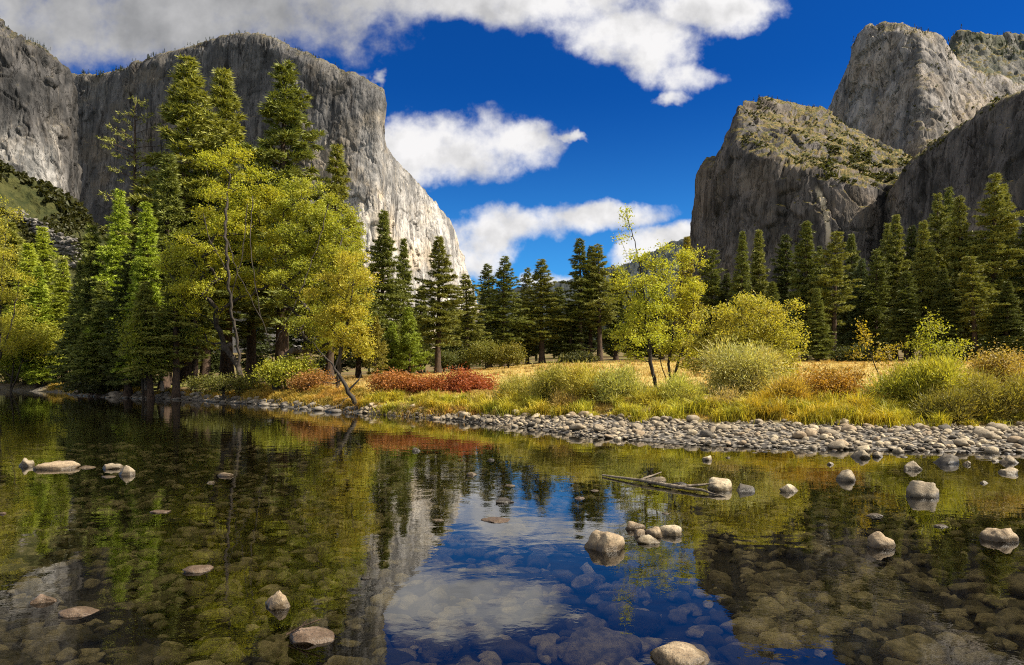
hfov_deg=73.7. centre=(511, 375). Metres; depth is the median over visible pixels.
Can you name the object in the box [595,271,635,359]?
conifer
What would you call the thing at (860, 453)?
river rock
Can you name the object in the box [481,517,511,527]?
river rock
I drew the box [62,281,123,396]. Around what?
conifer
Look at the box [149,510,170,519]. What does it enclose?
river rock
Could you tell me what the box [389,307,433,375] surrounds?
conifer
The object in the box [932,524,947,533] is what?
river rock
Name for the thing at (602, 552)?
river rock
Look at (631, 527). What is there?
river rock
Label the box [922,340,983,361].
meadow bush
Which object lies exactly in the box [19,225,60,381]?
conifer
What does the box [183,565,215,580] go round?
river rock
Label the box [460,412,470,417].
cobble
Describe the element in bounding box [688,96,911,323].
mountain
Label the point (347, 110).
mountain
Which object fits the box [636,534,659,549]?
river rock
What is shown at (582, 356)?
meadow bush
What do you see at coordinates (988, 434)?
cobble
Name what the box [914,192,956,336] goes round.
conifer
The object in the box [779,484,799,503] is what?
river rock
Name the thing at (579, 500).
river rock
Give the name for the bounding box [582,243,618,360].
conifer
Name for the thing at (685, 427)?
cobble
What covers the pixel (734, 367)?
willow bush
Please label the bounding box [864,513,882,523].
river rock
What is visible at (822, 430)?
cobble
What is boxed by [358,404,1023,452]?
gravel
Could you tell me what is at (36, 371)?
conifer
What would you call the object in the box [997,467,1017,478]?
river rock
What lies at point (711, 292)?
conifer
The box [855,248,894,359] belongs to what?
conifer
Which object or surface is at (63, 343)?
conifer
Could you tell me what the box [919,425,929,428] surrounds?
cobble
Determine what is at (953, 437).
cobble
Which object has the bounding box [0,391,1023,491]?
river
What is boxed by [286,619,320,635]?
twig
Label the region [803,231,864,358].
conifer
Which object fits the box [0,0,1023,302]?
sky
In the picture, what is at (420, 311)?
conifer
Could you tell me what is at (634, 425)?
cobble
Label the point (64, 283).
conifer
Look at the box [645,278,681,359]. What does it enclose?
conifer
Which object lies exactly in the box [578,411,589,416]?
cobble
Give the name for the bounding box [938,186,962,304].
conifer
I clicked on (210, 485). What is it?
river rock
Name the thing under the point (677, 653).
river rock
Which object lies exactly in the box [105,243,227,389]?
conifer
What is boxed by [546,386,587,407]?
bank shrub
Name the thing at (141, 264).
conifer
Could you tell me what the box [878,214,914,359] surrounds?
conifer
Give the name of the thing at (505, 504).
river rock
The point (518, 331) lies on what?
conifer
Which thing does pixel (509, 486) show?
river rock
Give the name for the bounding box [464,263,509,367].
conifer
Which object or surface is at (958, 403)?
bank shrub
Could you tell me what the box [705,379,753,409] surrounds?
bank shrub
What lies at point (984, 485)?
river rock
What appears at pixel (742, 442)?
cobble
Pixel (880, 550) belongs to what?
river rock
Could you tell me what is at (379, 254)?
conifer
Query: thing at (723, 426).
cobble
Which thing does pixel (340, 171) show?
conifer
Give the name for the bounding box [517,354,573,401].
bank shrub
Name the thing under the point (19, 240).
conifer
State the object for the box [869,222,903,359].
conifer
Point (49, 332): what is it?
riverside tree
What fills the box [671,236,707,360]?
conifer
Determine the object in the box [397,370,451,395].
red shrub
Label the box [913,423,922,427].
cobble
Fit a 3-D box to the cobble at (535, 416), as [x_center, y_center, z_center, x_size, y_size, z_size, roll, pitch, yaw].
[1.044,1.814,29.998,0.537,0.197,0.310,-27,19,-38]
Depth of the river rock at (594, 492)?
12.94 m
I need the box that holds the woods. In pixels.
[198,270,1021,374]
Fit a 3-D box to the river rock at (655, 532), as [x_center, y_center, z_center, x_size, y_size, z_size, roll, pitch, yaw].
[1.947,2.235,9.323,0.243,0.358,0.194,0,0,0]
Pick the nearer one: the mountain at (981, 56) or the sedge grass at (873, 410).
the sedge grass at (873, 410)
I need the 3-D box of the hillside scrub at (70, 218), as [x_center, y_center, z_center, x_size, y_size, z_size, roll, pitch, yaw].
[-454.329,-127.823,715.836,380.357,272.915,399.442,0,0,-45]
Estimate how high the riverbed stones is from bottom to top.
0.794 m
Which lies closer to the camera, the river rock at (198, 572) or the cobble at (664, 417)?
the river rock at (198, 572)
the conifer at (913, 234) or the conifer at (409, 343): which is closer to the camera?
the conifer at (409, 343)
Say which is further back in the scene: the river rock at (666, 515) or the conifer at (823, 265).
the conifer at (823, 265)
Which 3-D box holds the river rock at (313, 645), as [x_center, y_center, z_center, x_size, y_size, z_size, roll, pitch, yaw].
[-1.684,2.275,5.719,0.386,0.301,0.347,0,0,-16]
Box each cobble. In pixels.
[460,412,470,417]
[531,413,539,418]
[569,423,582,429]
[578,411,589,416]
[593,425,603,431]
[604,434,613,438]
[631,423,643,428]
[635,430,644,436]
[651,416,662,421]
[654,421,664,426]
[660,416,668,420]
[682,425,693,429]
[686,415,699,421]
[687,429,696,434]
[699,430,711,436]
[709,426,715,432]
[716,424,730,429]
[739,440,746,444]
[753,419,762,423]
[791,422,801,425]
[792,431,806,438]
[804,429,816,436]
[809,425,818,429]
[809,445,817,449]
[819,427,827,433]
[819,434,828,439]
[824,429,838,435]
[827,441,845,449]
[835,439,848,445]
[840,418,848,423]
[841,425,856,431]
[855,445,869,451]
[863,423,874,427]
[875,441,883,445]
[891,428,900,432]
[906,445,914,450]
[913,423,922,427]
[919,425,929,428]
[937,424,951,429]
[943,429,951,433]
[948,435,957,438]
[952,439,968,445]
[972,428,988,434]
[982,431,994,438]
[984,426,996,431]
[984,447,998,453]
[990,423,1007,431]
[1002,449,1012,452]
[1007,436,1021,442]
[1012,443,1021,447]
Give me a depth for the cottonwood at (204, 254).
59.58 m
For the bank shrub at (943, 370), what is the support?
on the ground at (132, 631)
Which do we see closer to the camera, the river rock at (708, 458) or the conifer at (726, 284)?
the river rock at (708, 458)
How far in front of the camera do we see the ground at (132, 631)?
11.67 m
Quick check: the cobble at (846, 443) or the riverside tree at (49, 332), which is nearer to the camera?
the cobble at (846, 443)
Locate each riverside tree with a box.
[0,195,46,358]
[0,304,66,391]
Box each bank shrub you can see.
[0,368,69,383]
[50,365,139,393]
[180,370,268,399]
[243,351,322,390]
[281,368,344,392]
[491,369,543,398]
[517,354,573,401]
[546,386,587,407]
[553,356,618,401]
[579,359,653,402]
[628,385,665,404]
[650,368,717,402]
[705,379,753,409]
[762,368,819,403]
[790,356,874,401]
[856,353,946,404]
[898,345,998,399]
[906,375,1011,424]
[953,356,1023,421]
[959,337,1023,399]
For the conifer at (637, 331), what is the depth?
163.69 m
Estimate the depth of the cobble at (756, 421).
25.06 m
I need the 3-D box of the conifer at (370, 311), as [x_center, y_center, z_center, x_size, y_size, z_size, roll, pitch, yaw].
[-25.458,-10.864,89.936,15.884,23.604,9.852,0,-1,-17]
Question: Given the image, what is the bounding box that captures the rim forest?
[2,21,1023,146]
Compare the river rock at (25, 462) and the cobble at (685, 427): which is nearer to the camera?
the river rock at (25, 462)
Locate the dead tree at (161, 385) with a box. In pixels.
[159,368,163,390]
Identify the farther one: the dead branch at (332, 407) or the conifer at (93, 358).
the conifer at (93, 358)
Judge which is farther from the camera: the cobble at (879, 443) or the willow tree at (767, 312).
the willow tree at (767, 312)
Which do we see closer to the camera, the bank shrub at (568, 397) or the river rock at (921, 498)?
the river rock at (921, 498)
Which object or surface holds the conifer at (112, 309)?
on the ground at (132, 631)
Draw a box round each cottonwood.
[145,136,294,393]
[228,173,375,390]
[297,248,381,387]
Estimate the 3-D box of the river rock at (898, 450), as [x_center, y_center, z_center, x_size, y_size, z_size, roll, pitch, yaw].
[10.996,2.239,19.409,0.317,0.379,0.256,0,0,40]
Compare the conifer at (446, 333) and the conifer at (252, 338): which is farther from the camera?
the conifer at (446, 333)
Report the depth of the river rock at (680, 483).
13.65 m
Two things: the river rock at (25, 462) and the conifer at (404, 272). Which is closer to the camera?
the river rock at (25, 462)
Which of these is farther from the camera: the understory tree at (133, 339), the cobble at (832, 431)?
the understory tree at (133, 339)
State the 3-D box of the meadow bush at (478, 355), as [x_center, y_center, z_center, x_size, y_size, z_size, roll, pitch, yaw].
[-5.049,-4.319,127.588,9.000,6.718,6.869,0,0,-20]
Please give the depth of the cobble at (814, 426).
23.61 m
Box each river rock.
[0,512,6,520]
[19,458,34,479]
[26,594,60,613]
[33,461,80,479]
[58,606,101,624]
[102,475,115,484]
[103,463,123,471]
[117,465,134,486]
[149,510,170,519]
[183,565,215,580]
[206,481,214,489]
[217,472,233,484]
[265,590,293,634]
[287,626,334,664]
[359,576,370,588]
[430,519,444,530]
[465,472,477,478]
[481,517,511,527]
[495,497,514,512]
[505,484,514,489]
[574,496,584,504]
[584,530,624,576]
[590,489,598,496]
[625,521,645,535]
[633,529,645,542]
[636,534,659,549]
[646,477,665,487]
[646,526,663,550]
[650,641,710,664]
[659,525,681,546]
[662,512,669,520]
[672,482,686,489]
[702,455,711,466]
[706,477,733,513]
[734,483,755,501]
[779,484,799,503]
[834,469,857,493]
[850,449,870,457]
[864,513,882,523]
[865,531,895,569]
[872,451,882,456]
[892,447,903,452]
[904,461,921,481]
[905,480,938,523]
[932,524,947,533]
[934,454,958,463]
[939,440,957,446]
[979,528,1018,563]
[980,480,987,488]
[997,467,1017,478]
[999,455,1018,462]
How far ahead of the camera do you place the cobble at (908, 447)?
19.92 m
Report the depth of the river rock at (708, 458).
17.62 m
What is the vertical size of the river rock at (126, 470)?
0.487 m
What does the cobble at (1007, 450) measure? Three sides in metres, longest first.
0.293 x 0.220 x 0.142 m
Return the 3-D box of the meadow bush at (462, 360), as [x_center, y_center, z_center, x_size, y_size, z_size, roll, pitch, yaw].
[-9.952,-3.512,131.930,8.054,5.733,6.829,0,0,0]
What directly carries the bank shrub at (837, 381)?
on the ground at (132, 631)
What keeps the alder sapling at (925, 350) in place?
on the ground at (132, 631)
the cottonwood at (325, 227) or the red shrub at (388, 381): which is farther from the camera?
the cottonwood at (325, 227)
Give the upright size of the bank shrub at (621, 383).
2.259 m
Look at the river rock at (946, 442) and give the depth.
20.30 m
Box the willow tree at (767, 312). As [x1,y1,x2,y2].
[675,287,814,390]
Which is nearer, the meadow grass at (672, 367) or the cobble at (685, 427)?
the cobble at (685, 427)
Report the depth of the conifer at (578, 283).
148.91 m
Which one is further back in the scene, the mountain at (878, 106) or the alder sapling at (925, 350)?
the mountain at (878, 106)
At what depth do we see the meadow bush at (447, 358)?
127.18 m
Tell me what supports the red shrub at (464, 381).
on the ground at (132, 631)
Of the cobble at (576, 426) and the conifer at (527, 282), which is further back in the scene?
the conifer at (527, 282)
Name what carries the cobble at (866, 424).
on the ground at (132, 631)
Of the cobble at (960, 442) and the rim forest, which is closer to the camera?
the cobble at (960, 442)
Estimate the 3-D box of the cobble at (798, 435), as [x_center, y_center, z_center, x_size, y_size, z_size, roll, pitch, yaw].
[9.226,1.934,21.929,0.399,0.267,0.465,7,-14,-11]
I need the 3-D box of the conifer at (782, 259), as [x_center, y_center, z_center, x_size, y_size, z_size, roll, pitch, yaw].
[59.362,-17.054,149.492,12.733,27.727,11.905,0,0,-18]
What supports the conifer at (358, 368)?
on the ground at (132, 631)
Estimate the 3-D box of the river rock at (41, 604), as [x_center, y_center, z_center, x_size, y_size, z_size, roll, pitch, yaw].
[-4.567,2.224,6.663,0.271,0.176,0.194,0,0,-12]
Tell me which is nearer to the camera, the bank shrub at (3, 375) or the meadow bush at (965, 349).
the bank shrub at (3, 375)
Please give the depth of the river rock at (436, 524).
10.31 m
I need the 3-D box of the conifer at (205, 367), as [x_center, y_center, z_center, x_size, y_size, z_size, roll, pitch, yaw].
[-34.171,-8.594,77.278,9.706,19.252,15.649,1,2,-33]
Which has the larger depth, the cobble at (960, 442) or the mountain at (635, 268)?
the mountain at (635, 268)
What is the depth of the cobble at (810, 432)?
22.18 m
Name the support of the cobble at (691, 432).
on the ground at (132, 631)
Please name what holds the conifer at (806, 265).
on the ground at (132, 631)
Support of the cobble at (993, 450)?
on the ground at (132, 631)
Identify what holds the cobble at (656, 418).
on the ground at (132, 631)
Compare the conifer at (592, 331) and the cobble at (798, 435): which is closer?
the cobble at (798, 435)
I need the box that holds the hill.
[0,171,106,309]
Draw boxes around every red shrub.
[365,365,428,393]
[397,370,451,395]
[435,362,503,393]
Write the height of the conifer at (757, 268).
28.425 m
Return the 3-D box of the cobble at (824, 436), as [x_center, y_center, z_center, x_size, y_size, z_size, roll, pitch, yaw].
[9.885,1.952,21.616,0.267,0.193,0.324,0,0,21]
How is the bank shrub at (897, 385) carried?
on the ground at (132, 631)
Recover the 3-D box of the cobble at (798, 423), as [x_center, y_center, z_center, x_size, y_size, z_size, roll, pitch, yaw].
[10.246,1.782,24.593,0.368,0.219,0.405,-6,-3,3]
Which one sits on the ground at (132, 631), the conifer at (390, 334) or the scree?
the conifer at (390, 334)
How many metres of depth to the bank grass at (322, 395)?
48.73 m
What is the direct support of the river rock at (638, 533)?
in the river
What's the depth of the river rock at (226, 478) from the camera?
14.85 m
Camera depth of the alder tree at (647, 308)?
36.74 m
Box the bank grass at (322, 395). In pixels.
[43,382,375,411]
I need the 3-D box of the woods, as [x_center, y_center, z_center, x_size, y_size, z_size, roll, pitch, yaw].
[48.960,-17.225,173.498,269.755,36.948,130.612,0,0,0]
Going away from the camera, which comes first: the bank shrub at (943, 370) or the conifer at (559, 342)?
the bank shrub at (943, 370)
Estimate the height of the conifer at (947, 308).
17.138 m
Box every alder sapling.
[845,318,906,379]
[902,307,985,365]
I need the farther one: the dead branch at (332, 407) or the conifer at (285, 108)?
the conifer at (285, 108)
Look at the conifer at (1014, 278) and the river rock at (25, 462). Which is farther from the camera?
the conifer at (1014, 278)
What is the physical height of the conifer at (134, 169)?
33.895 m
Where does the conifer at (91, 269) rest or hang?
on the ground at (132, 631)
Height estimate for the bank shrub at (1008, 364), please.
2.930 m
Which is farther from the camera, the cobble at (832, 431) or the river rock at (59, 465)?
the cobble at (832, 431)
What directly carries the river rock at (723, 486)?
in the river
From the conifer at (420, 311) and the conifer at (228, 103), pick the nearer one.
the conifer at (228, 103)
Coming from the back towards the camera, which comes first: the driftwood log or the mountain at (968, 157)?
the mountain at (968, 157)
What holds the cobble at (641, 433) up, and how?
on the ground at (132, 631)
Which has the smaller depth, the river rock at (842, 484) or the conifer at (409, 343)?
the river rock at (842, 484)
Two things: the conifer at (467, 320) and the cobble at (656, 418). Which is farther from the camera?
the conifer at (467, 320)
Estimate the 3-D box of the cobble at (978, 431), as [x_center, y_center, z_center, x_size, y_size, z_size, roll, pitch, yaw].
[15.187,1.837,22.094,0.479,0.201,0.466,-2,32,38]
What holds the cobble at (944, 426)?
on the ground at (132, 631)
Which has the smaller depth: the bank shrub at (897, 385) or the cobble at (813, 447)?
the cobble at (813, 447)
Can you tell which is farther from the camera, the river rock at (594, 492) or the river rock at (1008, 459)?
the river rock at (1008, 459)
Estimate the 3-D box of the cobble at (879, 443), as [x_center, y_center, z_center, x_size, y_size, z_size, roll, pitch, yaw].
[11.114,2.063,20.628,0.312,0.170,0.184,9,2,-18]
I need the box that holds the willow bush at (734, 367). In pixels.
[690,329,804,397]
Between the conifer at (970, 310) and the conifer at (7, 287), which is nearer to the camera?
the conifer at (7, 287)
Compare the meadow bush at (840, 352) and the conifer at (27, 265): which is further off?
the meadow bush at (840, 352)
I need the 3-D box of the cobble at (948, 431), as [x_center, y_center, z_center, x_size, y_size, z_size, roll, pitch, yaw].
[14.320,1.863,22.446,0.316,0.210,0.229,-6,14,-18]
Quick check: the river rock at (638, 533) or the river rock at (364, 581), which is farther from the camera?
the river rock at (638, 533)
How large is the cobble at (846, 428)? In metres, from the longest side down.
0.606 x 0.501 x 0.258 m
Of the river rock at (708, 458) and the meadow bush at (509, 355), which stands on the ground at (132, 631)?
the meadow bush at (509, 355)
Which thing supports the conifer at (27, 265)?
on the ground at (132, 631)
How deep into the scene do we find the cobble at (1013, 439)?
20.84 m
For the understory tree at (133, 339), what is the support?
on the ground at (132, 631)
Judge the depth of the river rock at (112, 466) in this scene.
16.05 m
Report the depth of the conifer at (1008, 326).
117.26 m
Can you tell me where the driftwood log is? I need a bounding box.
[602,472,726,497]
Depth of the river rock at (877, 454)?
18.38 m
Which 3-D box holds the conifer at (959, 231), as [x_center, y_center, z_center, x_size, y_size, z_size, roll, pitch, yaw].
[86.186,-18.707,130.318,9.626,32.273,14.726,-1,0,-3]
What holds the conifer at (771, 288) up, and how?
on the ground at (132, 631)
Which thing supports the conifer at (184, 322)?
on the ground at (132, 631)
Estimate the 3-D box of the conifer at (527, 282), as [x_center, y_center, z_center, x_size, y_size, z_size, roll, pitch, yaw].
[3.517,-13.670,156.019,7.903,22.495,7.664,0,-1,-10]
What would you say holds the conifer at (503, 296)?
on the ground at (132, 631)
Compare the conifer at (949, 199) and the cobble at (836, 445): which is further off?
the conifer at (949, 199)
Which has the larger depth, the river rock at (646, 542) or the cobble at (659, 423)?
the cobble at (659, 423)
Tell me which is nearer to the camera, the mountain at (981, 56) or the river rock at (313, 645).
the river rock at (313, 645)
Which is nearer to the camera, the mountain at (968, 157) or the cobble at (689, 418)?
the cobble at (689, 418)
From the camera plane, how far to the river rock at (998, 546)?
9.06 m
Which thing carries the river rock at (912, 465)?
in the river
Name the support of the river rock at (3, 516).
in the river
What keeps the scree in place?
on the hill
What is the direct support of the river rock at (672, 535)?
in the river
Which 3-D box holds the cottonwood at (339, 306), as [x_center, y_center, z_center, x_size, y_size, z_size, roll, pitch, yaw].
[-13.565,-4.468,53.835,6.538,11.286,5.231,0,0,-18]
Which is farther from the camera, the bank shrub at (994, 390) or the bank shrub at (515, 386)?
the bank shrub at (515, 386)
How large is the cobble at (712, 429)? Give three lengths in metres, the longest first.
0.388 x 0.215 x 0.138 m
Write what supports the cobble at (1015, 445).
on the ground at (132, 631)
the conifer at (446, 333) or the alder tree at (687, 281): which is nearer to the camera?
the alder tree at (687, 281)
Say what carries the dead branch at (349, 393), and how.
on the ground at (132, 631)
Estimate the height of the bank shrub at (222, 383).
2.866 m
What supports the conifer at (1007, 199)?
on the ground at (132, 631)
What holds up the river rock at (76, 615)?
in the river
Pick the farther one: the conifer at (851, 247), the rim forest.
the rim forest
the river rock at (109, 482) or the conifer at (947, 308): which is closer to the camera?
the river rock at (109, 482)
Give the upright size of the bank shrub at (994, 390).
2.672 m
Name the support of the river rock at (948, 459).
in the river
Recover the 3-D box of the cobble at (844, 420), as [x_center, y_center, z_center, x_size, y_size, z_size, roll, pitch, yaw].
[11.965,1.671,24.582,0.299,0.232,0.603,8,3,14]
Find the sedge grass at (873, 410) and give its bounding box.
[355,386,1023,427]
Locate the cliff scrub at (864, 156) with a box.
[741,26,1008,196]
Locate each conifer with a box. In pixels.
[0,219,26,381]
[0,237,19,373]
[0,242,52,384]
[11,266,58,387]
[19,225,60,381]
[35,255,85,382]
[44,259,90,393]
[48,95,177,283]
[53,221,107,394]
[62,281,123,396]
[81,188,134,389]
[92,252,158,396]
[100,54,272,383]
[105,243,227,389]
[110,201,180,396]
[116,280,183,399]
[137,270,231,390]
[138,152,212,384]
[145,256,210,398]
[176,211,258,380]
[184,67,268,381]
[212,148,300,380]
[219,58,339,382]
[258,204,377,370]
[304,143,367,380]
[334,232,396,377]
[361,209,418,375]
[362,315,389,374]
[376,238,431,374]
[380,321,403,373]
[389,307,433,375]
[409,235,465,373]
[414,286,441,373]
[441,307,457,370]
[444,273,490,369]
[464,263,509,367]
[477,256,535,366]
[498,295,538,364]
[512,267,538,363]
[515,258,574,362]
[538,286,576,361]
[544,238,608,352]
[547,300,597,356]
[578,245,614,353]
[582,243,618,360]
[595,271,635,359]
[612,286,663,358]
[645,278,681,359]
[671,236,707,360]
[697,249,726,346]
[704,273,732,345]
[725,231,757,336]
[745,229,785,330]
[753,281,791,351]
[768,234,803,348]
[783,220,824,360]
[799,288,836,361]
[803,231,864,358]
[807,245,839,359]
[837,233,865,353]
[841,258,877,359]
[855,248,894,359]
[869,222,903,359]
[875,270,934,360]
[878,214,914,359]
[882,220,955,359]
[891,225,928,358]
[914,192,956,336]
[919,268,976,359]
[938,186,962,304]
[942,195,992,356]
[944,173,1023,346]
[950,255,1010,360]
[975,281,1023,359]
[979,183,1023,326]
[997,225,1023,348]
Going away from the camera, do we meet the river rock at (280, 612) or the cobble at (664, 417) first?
the river rock at (280, 612)
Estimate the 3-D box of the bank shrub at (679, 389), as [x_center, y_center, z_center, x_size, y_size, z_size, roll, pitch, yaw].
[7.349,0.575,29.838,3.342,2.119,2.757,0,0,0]
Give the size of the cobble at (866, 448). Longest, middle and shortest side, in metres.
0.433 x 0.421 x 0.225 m
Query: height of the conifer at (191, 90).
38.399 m
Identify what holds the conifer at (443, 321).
on the ground at (132, 631)
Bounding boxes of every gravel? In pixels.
[68,390,357,412]
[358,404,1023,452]
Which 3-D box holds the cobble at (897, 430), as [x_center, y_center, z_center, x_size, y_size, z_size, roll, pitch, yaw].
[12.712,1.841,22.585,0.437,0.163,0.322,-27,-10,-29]
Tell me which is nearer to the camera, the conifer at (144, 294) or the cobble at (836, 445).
the cobble at (836, 445)
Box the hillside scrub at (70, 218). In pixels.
[0,160,125,296]
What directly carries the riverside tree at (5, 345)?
on the ground at (132, 631)
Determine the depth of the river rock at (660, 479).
14.21 m
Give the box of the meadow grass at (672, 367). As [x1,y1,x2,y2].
[310,359,1022,391]
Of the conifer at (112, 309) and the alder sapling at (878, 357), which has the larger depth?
the conifer at (112, 309)
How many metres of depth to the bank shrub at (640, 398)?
29.36 m
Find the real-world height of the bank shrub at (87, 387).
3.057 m
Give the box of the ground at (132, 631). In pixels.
[0,349,1023,664]
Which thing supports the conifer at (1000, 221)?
on the ground at (132, 631)
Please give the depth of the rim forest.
2124.89 m
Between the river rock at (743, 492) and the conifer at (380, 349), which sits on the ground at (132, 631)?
the conifer at (380, 349)
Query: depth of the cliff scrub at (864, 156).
1481.61 m
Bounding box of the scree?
[11,209,80,267]
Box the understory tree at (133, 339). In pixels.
[103,298,184,398]
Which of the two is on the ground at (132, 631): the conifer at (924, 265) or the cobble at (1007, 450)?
the conifer at (924, 265)
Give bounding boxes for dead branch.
[312,341,361,405]
[317,395,354,410]
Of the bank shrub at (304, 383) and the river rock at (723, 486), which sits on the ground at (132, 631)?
the bank shrub at (304, 383)
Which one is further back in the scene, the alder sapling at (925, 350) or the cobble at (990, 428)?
the alder sapling at (925, 350)
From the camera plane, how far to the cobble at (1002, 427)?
22.78 m
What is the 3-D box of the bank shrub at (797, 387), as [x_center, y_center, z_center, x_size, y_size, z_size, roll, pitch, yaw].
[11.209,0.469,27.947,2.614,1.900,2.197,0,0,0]
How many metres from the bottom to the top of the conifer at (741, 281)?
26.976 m
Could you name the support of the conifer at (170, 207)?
on the ground at (132, 631)
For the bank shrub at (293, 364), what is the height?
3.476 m
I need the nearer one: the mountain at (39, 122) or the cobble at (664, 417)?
the cobble at (664, 417)
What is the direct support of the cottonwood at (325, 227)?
on the ground at (132, 631)
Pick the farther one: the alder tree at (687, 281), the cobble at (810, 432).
the alder tree at (687, 281)
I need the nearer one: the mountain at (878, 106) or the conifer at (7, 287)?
the conifer at (7, 287)
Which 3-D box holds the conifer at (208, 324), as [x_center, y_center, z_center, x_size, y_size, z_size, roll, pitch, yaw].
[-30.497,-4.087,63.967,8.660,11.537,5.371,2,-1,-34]
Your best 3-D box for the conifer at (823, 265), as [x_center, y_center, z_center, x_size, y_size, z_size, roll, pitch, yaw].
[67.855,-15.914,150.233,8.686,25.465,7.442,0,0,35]
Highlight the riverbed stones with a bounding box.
[0,461,1023,664]
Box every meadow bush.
[429,349,461,371]
[442,343,473,367]
[462,337,502,367]
[489,341,530,367]
[558,349,602,362]
[827,342,881,361]
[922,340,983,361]
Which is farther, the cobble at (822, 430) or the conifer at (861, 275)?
the conifer at (861, 275)
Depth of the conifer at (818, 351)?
125.17 m
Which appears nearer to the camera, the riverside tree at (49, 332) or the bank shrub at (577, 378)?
the bank shrub at (577, 378)
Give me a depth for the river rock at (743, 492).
12.86 m
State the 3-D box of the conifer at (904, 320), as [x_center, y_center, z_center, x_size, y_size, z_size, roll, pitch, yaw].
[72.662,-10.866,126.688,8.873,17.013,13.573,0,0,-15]
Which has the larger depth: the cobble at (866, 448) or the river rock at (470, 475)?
the cobble at (866, 448)
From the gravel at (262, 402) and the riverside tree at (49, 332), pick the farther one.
the riverside tree at (49, 332)
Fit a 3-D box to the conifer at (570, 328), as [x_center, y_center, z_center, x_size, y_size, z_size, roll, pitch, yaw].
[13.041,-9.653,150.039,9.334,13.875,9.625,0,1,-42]
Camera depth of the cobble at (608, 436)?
23.75 m
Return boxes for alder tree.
[604,203,682,388]
[644,244,712,385]
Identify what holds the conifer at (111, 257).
on the ground at (132, 631)
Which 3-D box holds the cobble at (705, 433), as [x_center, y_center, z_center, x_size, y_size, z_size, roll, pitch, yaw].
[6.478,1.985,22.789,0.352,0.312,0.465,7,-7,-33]
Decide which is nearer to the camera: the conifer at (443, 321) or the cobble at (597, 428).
the cobble at (597, 428)
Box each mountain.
[0,18,82,201]
[71,32,478,352]
[477,239,687,347]
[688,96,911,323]
[828,21,1023,156]
[879,90,1023,341]
[949,29,1023,83]

